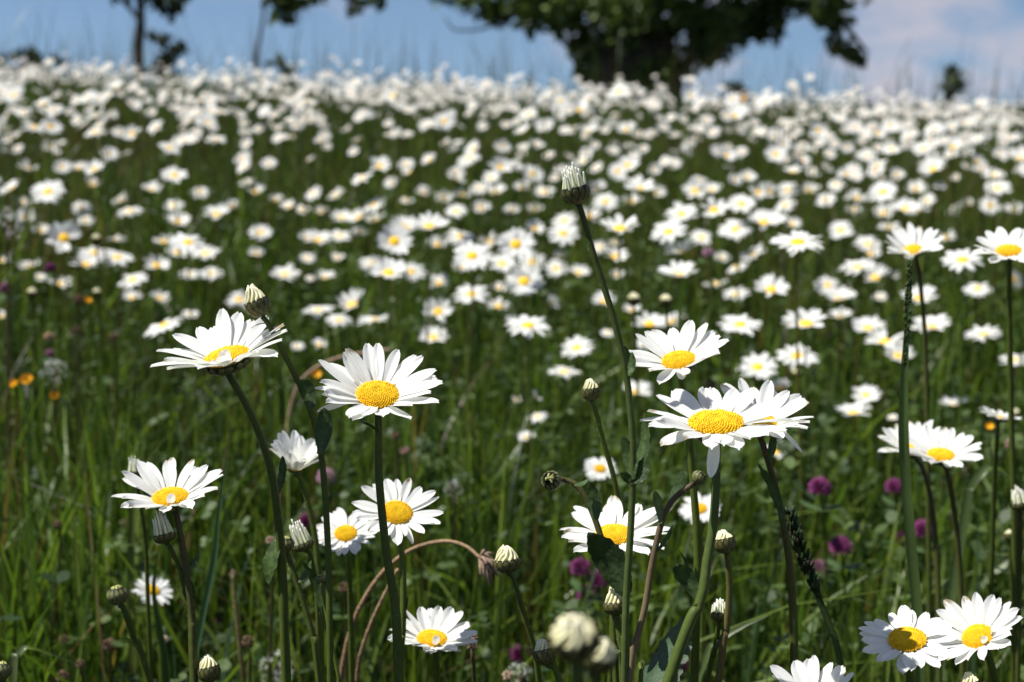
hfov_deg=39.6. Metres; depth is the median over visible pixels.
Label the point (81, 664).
withered flower
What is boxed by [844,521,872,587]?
clover
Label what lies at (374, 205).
oxeye daisy
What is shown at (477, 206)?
oxeye daisy
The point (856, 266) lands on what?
oxeye daisy
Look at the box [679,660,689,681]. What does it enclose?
clover
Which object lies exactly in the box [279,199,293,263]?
oxeye daisy
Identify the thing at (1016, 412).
daisy bud
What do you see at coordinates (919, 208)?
oxeye daisy
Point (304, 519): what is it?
clover
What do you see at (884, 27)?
sky
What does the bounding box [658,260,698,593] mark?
oxeye daisy
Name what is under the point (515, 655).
clover
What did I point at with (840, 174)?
oxeye daisy
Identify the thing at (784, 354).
oxeye daisy
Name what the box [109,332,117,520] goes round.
withered flower
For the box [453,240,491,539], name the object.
oxeye daisy
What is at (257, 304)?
daisy bud
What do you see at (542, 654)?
daisy bud
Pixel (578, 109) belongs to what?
oxeye daisy
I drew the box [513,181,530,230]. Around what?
oxeye daisy
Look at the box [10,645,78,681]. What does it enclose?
grass stalk
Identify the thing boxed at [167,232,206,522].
oxeye daisy
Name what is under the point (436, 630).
oxeye daisy
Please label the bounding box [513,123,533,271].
oxeye daisy
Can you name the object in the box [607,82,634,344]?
oxeye daisy
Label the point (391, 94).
oxeye daisy
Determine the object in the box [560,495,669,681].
oxeye daisy
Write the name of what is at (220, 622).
clover
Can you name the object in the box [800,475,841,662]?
clover
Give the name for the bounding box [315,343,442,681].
oxeye daisy
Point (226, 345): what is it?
oxeye daisy
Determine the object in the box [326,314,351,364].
oxeye daisy
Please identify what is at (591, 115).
oxeye daisy
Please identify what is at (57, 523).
withered flower
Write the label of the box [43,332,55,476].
withered flower
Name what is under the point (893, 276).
oxeye daisy
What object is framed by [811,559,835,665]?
clover
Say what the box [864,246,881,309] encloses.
oxeye daisy
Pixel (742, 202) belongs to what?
oxeye daisy
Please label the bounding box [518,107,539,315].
oxeye daisy
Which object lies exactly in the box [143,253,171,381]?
oxeye daisy
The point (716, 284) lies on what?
oxeye daisy
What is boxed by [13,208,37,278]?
oxeye daisy
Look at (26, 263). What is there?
oxeye daisy
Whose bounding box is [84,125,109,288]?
oxeye daisy
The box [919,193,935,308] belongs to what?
oxeye daisy
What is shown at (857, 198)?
oxeye daisy
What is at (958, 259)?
oxeye daisy
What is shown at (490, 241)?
oxeye daisy
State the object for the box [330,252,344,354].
oxeye daisy
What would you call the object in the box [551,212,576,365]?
oxeye daisy
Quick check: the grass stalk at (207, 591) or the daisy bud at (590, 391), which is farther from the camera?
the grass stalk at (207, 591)
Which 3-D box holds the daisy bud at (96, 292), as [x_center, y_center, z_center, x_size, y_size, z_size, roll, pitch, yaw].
[-0.499,0.070,1.744,0.012,0.278,0.057,-1,10,-7]
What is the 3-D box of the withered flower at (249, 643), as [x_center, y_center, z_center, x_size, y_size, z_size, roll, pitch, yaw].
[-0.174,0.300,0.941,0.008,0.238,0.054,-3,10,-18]
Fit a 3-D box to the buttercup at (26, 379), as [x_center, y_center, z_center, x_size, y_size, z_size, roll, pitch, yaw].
[-0.439,0.173,1.294,0.011,0.298,0.066,-5,11,-29]
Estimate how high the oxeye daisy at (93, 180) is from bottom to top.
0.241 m
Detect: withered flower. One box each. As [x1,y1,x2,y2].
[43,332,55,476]
[47,520,61,681]
[55,670,68,681]
[59,635,68,669]
[71,327,79,529]
[73,295,83,443]
[75,659,84,681]
[102,638,115,681]
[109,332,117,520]
[164,635,168,657]
[242,635,253,681]
[266,536,274,681]
[338,582,348,681]
[391,431,399,600]
[400,447,411,661]
[467,634,478,681]
[502,670,513,681]
[705,378,719,585]
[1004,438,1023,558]
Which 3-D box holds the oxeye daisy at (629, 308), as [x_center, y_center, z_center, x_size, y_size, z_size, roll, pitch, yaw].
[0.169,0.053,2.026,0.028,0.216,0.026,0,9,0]
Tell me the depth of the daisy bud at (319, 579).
0.55 m
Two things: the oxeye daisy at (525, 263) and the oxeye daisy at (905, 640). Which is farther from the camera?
the oxeye daisy at (525, 263)
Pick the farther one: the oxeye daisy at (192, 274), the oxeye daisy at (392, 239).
the oxeye daisy at (192, 274)
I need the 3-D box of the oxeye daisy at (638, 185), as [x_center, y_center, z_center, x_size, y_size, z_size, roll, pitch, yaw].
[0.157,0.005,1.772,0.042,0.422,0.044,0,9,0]
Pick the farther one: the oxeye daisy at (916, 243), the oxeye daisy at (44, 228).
the oxeye daisy at (44, 228)
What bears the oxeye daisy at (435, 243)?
on the meadow ground at (380, 667)
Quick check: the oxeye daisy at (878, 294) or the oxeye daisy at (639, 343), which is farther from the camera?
the oxeye daisy at (878, 294)
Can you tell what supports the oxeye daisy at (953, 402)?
on the meadow ground at (380, 667)
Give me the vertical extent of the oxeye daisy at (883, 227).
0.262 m
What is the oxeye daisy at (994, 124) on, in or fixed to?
on the meadow ground at (380, 667)
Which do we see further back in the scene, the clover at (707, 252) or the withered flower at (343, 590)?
the clover at (707, 252)
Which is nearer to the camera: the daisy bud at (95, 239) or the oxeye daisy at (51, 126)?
the daisy bud at (95, 239)
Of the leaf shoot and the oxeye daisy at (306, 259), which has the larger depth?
the oxeye daisy at (306, 259)
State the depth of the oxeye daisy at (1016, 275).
2.36 m
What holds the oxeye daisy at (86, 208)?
on the meadow ground at (380, 667)
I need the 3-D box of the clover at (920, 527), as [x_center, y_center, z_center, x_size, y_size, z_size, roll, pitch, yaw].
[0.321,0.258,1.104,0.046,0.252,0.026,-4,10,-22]
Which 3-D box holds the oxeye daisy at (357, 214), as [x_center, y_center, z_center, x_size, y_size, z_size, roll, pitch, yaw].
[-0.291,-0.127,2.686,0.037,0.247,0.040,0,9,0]
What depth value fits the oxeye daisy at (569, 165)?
2.35 m
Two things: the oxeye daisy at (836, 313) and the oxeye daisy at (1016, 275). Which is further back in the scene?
the oxeye daisy at (1016, 275)
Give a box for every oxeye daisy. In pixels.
[0,179,47,395]
[0,254,10,333]
[0,310,10,414]
[6,87,46,297]
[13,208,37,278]
[16,159,37,273]
[17,197,30,276]
[18,259,40,334]
[24,120,43,342]
[30,180,65,358]
[31,223,50,272]
[32,97,57,310]
[35,273,46,349]
[39,116,62,335]
[42,139,57,272]
[45,220,81,401]
[47,276,71,344]
[70,161,85,248]
[70,252,101,435]
[72,201,92,248]
[76,215,94,245]
[79,246,108,332]
[82,159,112,413]
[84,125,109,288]
[85,107,119,328]
[86,176,101,232]
[102,249,134,342]
[107,80,134,290]
[107,234,125,265]
[111,457,222,681]
[112,191,134,249]
[116,206,143,339]
[118,272,151,393]
[122,124,151,341]
[123,291,142,386]
[131,573,172,681]
[142,180,162,285]
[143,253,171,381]
[144,317,205,551]
[150,289,169,388]
[150,308,290,681]
[153,233,171,306]
[158,141,180,373]
[160,165,189,334]
[162,199,184,269]
[165,210,190,330]
[165,244,189,316]
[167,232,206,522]
[179,269,201,383]
[182,310,198,406]
[190,187,207,208]
[192,246,220,387]
[198,266,223,326]
[199,115,217,282]
[203,202,229,401]
[223,199,238,282]
[225,290,244,388]
[237,159,257,286]
[247,182,264,194]
[248,224,272,294]
[248,247,264,287]
[269,194,282,214]
[269,430,324,681]
[270,263,300,353]
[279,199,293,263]
[291,342,303,411]
[297,98,313,327]
[298,204,309,253]
[298,253,315,339]
[299,230,314,297]
[302,305,334,402]
[305,186,330,332]
[305,228,330,351]
[305,275,314,366]
[311,338,326,439]
[314,206,328,272]
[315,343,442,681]
[316,269,334,334]
[316,507,376,681]
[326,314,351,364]
[327,187,349,261]
[328,229,352,287]
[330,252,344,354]
[331,209,352,294]
[336,288,363,430]
[348,208,365,284]
[351,226,367,280]
[352,173,377,338]
[352,478,442,664]
[357,314,387,342]
[358,256,382,327]
[363,196,386,315]
[365,213,384,286]
[368,256,407,610]
[370,155,390,345]
[376,222,412,454]
[383,87,402,299]
[387,605,477,681]
[389,80,408,304]
[389,215,418,360]
[398,198,413,234]
[398,262,427,408]
[402,165,426,299]
[411,211,449,422]
[415,185,432,214]
[419,326,448,427]
[421,153,444,348]
[422,296,454,453]
[426,235,449,286]
[430,272,448,372]
[433,111,456,323]
[436,189,452,219]
[442,171,464,356]
[445,203,466,407]
[445,229,474,386]
[451,260,467,345]
[452,283,489,399]
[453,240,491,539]
[455,187,472,232]
[459,153,480,310]
[464,140,486,353]
[471,199,490,305]
[479,231,500,323]
[483,170,500,398]
[486,183,506,310]
[487,254,518,412]
[487,296,510,379]
[488,156,511,342]
[492,281,507,374]
[494,227,536,565]
[498,315,519,448]
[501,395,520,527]
[503,204,520,213]
[505,264,544,505]
[505,315,549,673]
[508,157,532,336]
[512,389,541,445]
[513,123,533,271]
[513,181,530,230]
[517,431,535,584]
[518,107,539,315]
[518,251,545,317]
[522,164,543,361]
[524,219,544,397]
[525,201,542,211]
[527,412,546,566]
[533,185,554,276]
[534,294,558,389]
[544,259,567,346]
[548,223,578,365]
[548,366,581,522]
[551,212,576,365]
[553,94,569,326]
[553,251,565,324]
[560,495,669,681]
[561,164,585,336]
[561,335,594,435]
[562,105,601,352]
[564,125,588,329]
[570,101,588,329]
[570,264,590,331]
[573,155,600,354]
[580,125,595,362]
[583,205,600,323]
[584,457,617,674]
[589,180,605,323]
[591,291,616,365]
[592,193,619,383]
[593,241,608,323]
[599,213,639,514]
[600,329,613,430]
[604,247,628,357]
[606,175,627,284]
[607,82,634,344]
[607,238,621,323]
[608,162,627,302]
[609,269,623,358]
[616,153,639,348]
[617,121,636,322]
[621,192,641,288]
[622,304,640,376]
[623,380,652,513]
[624,174,655,456]
[627,151,642,347]
[629,320,728,681]
[632,311,664,415]
[637,339,648,416]
[639,386,793,681]
[650,218,687,428]
[652,184,665,222]
[657,312,687,462]
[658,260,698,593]
[663,238,696,450]
[664,201,698,387]
[678,493,721,681]
[682,178,706,316]
[689,229,712,373]
[700,196,731,459]
[701,181,722,375]
[703,279,727,365]
[708,333,722,485]
[714,251,729,326]
[715,146,737,387]
[717,314,761,568]
[718,219,753,366]
[720,378,813,676]
[722,108,744,335]
[723,286,750,380]
[727,194,755,384]
[727,261,747,312]
[729,169,757,342]
[736,352,777,547]
[741,243,765,348]
[747,182,766,316]
[747,209,780,380]
[749,148,781,317]
[754,273,789,495]
[760,144,788,331]
[761,183,778,351]
[765,209,787,436]
[767,440,785,637]
[769,230,823,661]
[770,655,854,681]
[773,378,789,481]
[774,197,795,341]
[774,343,818,539]
[778,182,798,256]
[781,308,826,588]
[783,164,802,380]
[785,216,801,344]
[788,144,811,339]
[799,182,819,192]
[803,121,828,306]
[814,276,840,399]
[816,192,836,277]
[823,285,856,477]
[827,177,845,273]
[828,220,854,384]
[829,306,851,439]
[835,400,872,534]
[837,167,854,277]
[837,257,877,439]
[839,165,857,356]
[845,188,868,256]
[846,205,862,243]
[849,384,882,502]
[851,315,886,516]
[854,235,882,340]
[858,605,956,681]
[860,124,886,304]
[863,263,889,369]
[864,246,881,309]
[865,327,903,541]
[866,159,887,338]
[868,181,896,388]
[873,292,886,355]
[874,204,894,316]
[877,343,915,452]
[877,420,941,681]
[878,222,900,319]
[883,146,901,287]
[885,222,944,681]
[885,270,899,364]
[887,414,897,533]
[888,166,905,338]
[890,196,918,410]
[900,284,938,421]
[902,140,935,332]
[906,179,927,228]
[908,205,929,262]
[909,424,982,681]
[910,314,950,517]
[912,142,934,267]
[918,156,945,347]
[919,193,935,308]
[929,592,1022,681]
[937,230,955,276]
[938,396,967,483]
[941,248,983,516]
[942,136,962,355]
[950,203,962,222]
[959,152,986,337]
[962,283,992,419]
[964,324,1000,465]
[970,227,1023,681]
[978,406,1021,681]
[979,196,1001,350]
[983,170,1006,284]
[984,120,1006,459]
[984,179,1011,370]
[989,270,1022,356]
[999,354,1023,477]
[1005,202,1023,229]
[1009,149,1023,291]
[1013,144,1023,153]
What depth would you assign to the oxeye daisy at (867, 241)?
2.37 m
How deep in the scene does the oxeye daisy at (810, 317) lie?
1.36 m
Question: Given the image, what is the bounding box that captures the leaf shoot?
[636,616,691,681]
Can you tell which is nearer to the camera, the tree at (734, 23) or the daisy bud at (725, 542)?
the daisy bud at (725, 542)
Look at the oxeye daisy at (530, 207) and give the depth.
3.10 m
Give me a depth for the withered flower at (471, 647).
0.68 m
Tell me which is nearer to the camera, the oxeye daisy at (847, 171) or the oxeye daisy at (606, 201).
the oxeye daisy at (606, 201)
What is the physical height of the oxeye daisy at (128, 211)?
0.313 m
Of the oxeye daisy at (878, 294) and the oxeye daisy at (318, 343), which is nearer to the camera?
the oxeye daisy at (318, 343)
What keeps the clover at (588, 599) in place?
on the meadow ground at (380, 667)
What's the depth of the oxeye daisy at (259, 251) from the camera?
2.39 m
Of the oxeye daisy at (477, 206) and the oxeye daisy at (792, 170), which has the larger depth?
the oxeye daisy at (477, 206)
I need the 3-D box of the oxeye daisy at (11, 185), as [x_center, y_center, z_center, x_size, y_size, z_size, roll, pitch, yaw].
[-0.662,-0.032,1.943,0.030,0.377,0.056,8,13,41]
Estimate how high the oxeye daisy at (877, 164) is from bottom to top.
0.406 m
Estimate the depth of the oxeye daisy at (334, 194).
2.92 m
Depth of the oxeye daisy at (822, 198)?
2.85 m
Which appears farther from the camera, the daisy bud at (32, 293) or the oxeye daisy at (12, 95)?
the oxeye daisy at (12, 95)
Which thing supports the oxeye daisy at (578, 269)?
on the meadow ground at (380, 667)
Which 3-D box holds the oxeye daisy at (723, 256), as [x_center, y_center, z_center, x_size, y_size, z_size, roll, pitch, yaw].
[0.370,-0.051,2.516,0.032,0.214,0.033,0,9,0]
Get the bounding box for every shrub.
[0,45,68,81]
[145,29,190,85]
[265,53,298,94]
[693,81,748,109]
[938,62,966,117]
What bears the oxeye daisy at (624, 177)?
on the meadow ground at (380, 667)
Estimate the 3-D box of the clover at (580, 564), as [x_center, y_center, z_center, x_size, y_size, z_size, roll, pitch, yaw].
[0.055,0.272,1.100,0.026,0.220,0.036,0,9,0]
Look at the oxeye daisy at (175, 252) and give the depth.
2.37 m
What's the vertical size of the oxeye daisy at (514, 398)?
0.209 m
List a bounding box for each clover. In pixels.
[0,283,24,493]
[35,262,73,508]
[39,349,66,542]
[120,519,139,532]
[214,616,225,633]
[298,512,317,621]
[316,468,343,653]
[510,644,532,681]
[569,557,599,680]
[574,585,599,616]
[585,569,606,681]
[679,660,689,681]
[698,247,735,551]
[791,419,829,613]
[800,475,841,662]
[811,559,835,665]
[826,535,862,681]
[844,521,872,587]
[882,477,903,603]
[893,531,907,604]
[903,518,942,681]
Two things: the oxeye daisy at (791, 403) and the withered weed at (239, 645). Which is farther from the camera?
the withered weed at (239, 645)
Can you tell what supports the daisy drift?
on the meadow ground at (380, 667)
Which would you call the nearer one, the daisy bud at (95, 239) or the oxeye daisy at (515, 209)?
the daisy bud at (95, 239)
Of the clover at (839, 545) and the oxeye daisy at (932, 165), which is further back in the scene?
the oxeye daisy at (932, 165)
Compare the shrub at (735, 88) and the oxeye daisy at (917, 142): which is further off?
the shrub at (735, 88)
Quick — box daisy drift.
[0,53,1023,312]
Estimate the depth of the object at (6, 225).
1.23 m
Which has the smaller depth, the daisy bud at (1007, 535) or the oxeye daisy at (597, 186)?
the daisy bud at (1007, 535)
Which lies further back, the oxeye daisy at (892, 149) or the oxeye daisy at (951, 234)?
the oxeye daisy at (951, 234)
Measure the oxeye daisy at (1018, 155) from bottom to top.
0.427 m
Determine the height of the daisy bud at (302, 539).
0.415 m
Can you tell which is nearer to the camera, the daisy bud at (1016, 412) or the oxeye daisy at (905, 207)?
the daisy bud at (1016, 412)
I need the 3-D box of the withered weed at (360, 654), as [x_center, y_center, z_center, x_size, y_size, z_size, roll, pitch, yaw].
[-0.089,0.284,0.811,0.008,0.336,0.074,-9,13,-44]
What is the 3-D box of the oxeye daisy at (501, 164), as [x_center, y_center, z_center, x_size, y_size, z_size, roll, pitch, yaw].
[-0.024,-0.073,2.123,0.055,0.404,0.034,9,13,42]
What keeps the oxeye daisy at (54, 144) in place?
on the meadow ground at (380, 667)
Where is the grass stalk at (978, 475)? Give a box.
[933,465,1023,681]
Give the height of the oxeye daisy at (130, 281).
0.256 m
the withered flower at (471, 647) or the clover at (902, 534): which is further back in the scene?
the clover at (902, 534)
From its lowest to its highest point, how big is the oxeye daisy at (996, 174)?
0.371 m
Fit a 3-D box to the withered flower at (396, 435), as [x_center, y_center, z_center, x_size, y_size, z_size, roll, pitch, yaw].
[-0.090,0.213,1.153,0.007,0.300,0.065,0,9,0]
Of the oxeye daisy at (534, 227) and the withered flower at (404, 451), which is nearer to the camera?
the withered flower at (404, 451)
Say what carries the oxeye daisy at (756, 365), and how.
on the meadow ground at (380, 667)
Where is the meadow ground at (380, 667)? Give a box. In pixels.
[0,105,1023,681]
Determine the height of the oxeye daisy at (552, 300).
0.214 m
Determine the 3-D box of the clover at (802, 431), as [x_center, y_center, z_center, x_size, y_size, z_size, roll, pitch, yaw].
[0.305,0.189,1.431,0.072,0.230,0.027,-5,11,-29]
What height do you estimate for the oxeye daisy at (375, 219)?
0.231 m
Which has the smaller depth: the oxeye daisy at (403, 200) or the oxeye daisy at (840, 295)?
the oxeye daisy at (840, 295)
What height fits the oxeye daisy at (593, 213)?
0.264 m
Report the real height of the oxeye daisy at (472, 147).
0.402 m
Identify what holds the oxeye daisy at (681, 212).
on the meadow ground at (380, 667)
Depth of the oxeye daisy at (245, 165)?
2.38 m
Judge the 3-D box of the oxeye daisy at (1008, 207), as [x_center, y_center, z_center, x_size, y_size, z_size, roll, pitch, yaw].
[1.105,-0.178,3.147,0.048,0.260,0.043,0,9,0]
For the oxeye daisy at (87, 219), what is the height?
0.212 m
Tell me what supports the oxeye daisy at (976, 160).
on the meadow ground at (380, 667)
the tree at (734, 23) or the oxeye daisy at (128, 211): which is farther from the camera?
the tree at (734, 23)
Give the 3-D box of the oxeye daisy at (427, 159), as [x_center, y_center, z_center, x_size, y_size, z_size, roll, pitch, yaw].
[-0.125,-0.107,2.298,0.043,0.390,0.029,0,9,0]
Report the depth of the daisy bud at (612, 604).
0.56 m
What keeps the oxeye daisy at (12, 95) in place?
on the meadow ground at (380, 667)
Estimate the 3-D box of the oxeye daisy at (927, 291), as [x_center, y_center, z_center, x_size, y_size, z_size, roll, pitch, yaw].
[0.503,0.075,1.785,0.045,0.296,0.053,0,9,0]
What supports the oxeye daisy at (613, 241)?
on the meadow ground at (380, 667)
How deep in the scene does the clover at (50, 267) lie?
1.43 m
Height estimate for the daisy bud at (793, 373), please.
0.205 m
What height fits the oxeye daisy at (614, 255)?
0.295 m
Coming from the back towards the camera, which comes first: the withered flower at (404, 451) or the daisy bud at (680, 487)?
the withered flower at (404, 451)
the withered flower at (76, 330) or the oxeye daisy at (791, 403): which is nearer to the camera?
the oxeye daisy at (791, 403)
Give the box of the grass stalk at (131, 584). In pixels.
[127,438,163,674]
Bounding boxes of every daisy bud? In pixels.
[0,661,11,681]
[26,287,40,435]
[91,234,109,432]
[92,288,105,416]
[106,585,153,681]
[128,456,152,676]
[152,511,189,681]
[197,654,220,681]
[244,283,333,681]
[285,536,321,681]
[289,519,321,672]
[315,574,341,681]
[493,545,541,681]
[532,637,562,681]
[541,470,618,681]
[546,612,601,681]
[560,162,649,681]
[581,378,624,681]
[584,622,618,681]
[603,587,628,667]
[626,292,644,632]
[628,470,706,681]
[658,294,676,625]
[705,598,724,681]
[714,529,735,681]
[791,369,801,446]
[961,672,980,681]
[1003,530,1012,681]
[1010,485,1023,681]
[1014,409,1020,457]
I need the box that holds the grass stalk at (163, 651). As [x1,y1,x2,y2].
[152,552,169,681]
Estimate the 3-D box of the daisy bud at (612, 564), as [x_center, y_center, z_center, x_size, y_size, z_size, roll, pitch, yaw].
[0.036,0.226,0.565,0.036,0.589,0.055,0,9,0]
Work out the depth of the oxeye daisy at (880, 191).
2.14 m
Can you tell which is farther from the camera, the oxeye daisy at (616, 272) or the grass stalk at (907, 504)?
the oxeye daisy at (616, 272)
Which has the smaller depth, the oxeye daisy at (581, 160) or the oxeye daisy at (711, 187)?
the oxeye daisy at (711, 187)
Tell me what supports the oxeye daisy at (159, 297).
on the meadow ground at (380, 667)
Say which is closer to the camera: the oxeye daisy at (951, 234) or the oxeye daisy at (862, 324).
the oxeye daisy at (862, 324)
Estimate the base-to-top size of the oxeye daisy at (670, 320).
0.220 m
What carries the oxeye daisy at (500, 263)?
on the meadow ground at (380, 667)
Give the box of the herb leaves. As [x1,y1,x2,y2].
[0,137,1023,681]
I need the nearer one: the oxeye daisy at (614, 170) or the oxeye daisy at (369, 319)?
the oxeye daisy at (369, 319)
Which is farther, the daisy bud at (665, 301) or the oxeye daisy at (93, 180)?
the oxeye daisy at (93, 180)
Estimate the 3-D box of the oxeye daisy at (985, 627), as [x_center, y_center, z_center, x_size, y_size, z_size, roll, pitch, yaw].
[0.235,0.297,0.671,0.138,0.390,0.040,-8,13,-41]
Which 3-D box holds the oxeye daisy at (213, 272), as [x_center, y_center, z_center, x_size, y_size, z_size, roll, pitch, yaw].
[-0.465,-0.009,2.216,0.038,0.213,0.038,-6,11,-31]
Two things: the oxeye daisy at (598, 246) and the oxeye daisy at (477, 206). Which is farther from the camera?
the oxeye daisy at (477, 206)
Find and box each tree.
[110,0,188,86]
[255,0,386,80]
[429,0,871,109]
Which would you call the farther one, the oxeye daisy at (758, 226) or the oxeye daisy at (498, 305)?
the oxeye daisy at (758, 226)
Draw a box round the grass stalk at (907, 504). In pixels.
[898,258,924,681]
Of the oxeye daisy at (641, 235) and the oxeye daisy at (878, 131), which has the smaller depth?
the oxeye daisy at (641, 235)
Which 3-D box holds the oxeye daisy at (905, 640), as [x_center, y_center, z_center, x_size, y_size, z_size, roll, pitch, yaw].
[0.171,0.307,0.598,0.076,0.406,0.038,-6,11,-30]
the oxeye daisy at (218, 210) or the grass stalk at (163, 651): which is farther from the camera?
the oxeye daisy at (218, 210)
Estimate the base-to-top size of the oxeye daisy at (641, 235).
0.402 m
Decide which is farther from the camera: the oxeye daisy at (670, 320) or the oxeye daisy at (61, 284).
the oxeye daisy at (61, 284)
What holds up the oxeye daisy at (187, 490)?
on the meadow ground at (380, 667)
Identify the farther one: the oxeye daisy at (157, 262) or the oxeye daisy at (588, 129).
the oxeye daisy at (588, 129)
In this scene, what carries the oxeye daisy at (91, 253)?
on the meadow ground at (380, 667)
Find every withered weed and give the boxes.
[228,569,245,681]
[269,348,390,609]
[337,539,498,681]
[355,568,398,681]
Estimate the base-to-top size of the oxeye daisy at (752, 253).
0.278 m
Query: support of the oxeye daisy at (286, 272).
on the meadow ground at (380, 667)
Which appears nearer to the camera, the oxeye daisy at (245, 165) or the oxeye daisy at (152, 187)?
the oxeye daisy at (245, 165)
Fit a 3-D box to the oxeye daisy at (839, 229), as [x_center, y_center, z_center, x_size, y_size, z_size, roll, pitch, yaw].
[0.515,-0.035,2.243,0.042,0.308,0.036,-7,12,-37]
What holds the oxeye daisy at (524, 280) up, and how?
on the meadow ground at (380, 667)
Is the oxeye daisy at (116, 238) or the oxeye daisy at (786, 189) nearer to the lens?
the oxeye daisy at (116, 238)
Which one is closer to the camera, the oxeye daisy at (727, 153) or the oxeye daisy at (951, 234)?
the oxeye daisy at (727, 153)
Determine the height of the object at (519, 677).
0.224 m
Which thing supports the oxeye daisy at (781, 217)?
on the meadow ground at (380, 667)
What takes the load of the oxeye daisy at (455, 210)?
on the meadow ground at (380, 667)
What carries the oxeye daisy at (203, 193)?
on the meadow ground at (380, 667)
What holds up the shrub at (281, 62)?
on the meadow ground at (380, 667)
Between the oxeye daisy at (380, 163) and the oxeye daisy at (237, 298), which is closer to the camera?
the oxeye daisy at (237, 298)
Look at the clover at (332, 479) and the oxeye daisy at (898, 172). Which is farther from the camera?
the oxeye daisy at (898, 172)
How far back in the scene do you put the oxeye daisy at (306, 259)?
2.37 m
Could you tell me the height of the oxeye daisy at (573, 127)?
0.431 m
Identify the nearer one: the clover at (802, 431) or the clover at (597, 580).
the clover at (597, 580)
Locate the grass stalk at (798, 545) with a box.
[783,505,845,676]
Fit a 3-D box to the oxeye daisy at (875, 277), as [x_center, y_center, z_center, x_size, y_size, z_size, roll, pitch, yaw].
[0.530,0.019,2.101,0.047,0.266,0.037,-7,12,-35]
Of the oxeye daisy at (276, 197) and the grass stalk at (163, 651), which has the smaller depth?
the grass stalk at (163, 651)
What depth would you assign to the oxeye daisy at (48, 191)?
1.94 m
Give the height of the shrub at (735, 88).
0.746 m
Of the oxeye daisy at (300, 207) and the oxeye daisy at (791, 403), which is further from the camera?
the oxeye daisy at (300, 207)
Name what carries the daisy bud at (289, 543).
on the meadow ground at (380, 667)
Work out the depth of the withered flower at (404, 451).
1.11 m
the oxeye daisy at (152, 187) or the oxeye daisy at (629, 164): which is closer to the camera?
the oxeye daisy at (629, 164)
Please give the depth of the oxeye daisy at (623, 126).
2.49 m
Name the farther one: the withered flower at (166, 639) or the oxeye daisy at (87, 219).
the oxeye daisy at (87, 219)
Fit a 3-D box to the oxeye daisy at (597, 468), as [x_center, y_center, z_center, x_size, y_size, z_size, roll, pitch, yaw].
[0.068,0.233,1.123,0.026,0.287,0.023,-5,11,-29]
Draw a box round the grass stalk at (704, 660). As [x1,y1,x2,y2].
[699,615,767,681]
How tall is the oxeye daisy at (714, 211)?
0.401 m
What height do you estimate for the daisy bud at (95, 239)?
0.341 m
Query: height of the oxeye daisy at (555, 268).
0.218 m
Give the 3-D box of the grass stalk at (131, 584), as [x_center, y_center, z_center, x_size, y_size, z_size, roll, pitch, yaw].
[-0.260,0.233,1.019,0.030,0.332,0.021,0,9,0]
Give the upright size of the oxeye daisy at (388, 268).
0.379 m
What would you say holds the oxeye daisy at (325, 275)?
on the meadow ground at (380, 667)
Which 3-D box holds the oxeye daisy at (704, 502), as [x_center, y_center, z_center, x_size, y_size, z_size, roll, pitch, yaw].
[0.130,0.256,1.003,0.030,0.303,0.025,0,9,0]
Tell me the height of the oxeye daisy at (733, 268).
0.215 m
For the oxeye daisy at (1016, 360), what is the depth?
1.77 m
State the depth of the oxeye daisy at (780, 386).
1.61 m
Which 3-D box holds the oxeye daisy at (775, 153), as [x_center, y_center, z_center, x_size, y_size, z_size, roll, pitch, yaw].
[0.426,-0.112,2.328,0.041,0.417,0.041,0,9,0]
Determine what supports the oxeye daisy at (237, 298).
on the meadow ground at (380, 667)
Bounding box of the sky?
[0,0,1023,104]
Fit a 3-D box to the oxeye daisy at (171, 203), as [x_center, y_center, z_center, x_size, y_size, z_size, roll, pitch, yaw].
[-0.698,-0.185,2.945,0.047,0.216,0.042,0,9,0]
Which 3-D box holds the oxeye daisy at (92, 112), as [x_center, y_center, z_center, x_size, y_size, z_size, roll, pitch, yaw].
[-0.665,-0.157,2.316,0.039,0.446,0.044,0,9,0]
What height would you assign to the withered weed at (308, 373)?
0.328 m
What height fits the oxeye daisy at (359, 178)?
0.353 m
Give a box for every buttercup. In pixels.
[10,379,17,556]
[19,374,32,541]
[49,391,58,521]
[84,297,91,547]
[311,370,321,568]
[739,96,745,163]
[985,422,1021,681]
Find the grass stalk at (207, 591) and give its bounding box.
[188,448,227,681]
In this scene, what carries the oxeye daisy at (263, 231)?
on the meadow ground at (380, 667)
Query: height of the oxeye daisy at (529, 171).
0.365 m
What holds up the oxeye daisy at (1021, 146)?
on the meadow ground at (380, 667)
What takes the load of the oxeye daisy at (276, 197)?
on the meadow ground at (380, 667)
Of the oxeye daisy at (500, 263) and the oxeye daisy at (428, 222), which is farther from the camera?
the oxeye daisy at (500, 263)
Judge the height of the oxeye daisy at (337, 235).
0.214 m
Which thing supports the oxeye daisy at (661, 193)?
on the meadow ground at (380, 667)
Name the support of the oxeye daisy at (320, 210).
on the meadow ground at (380, 667)

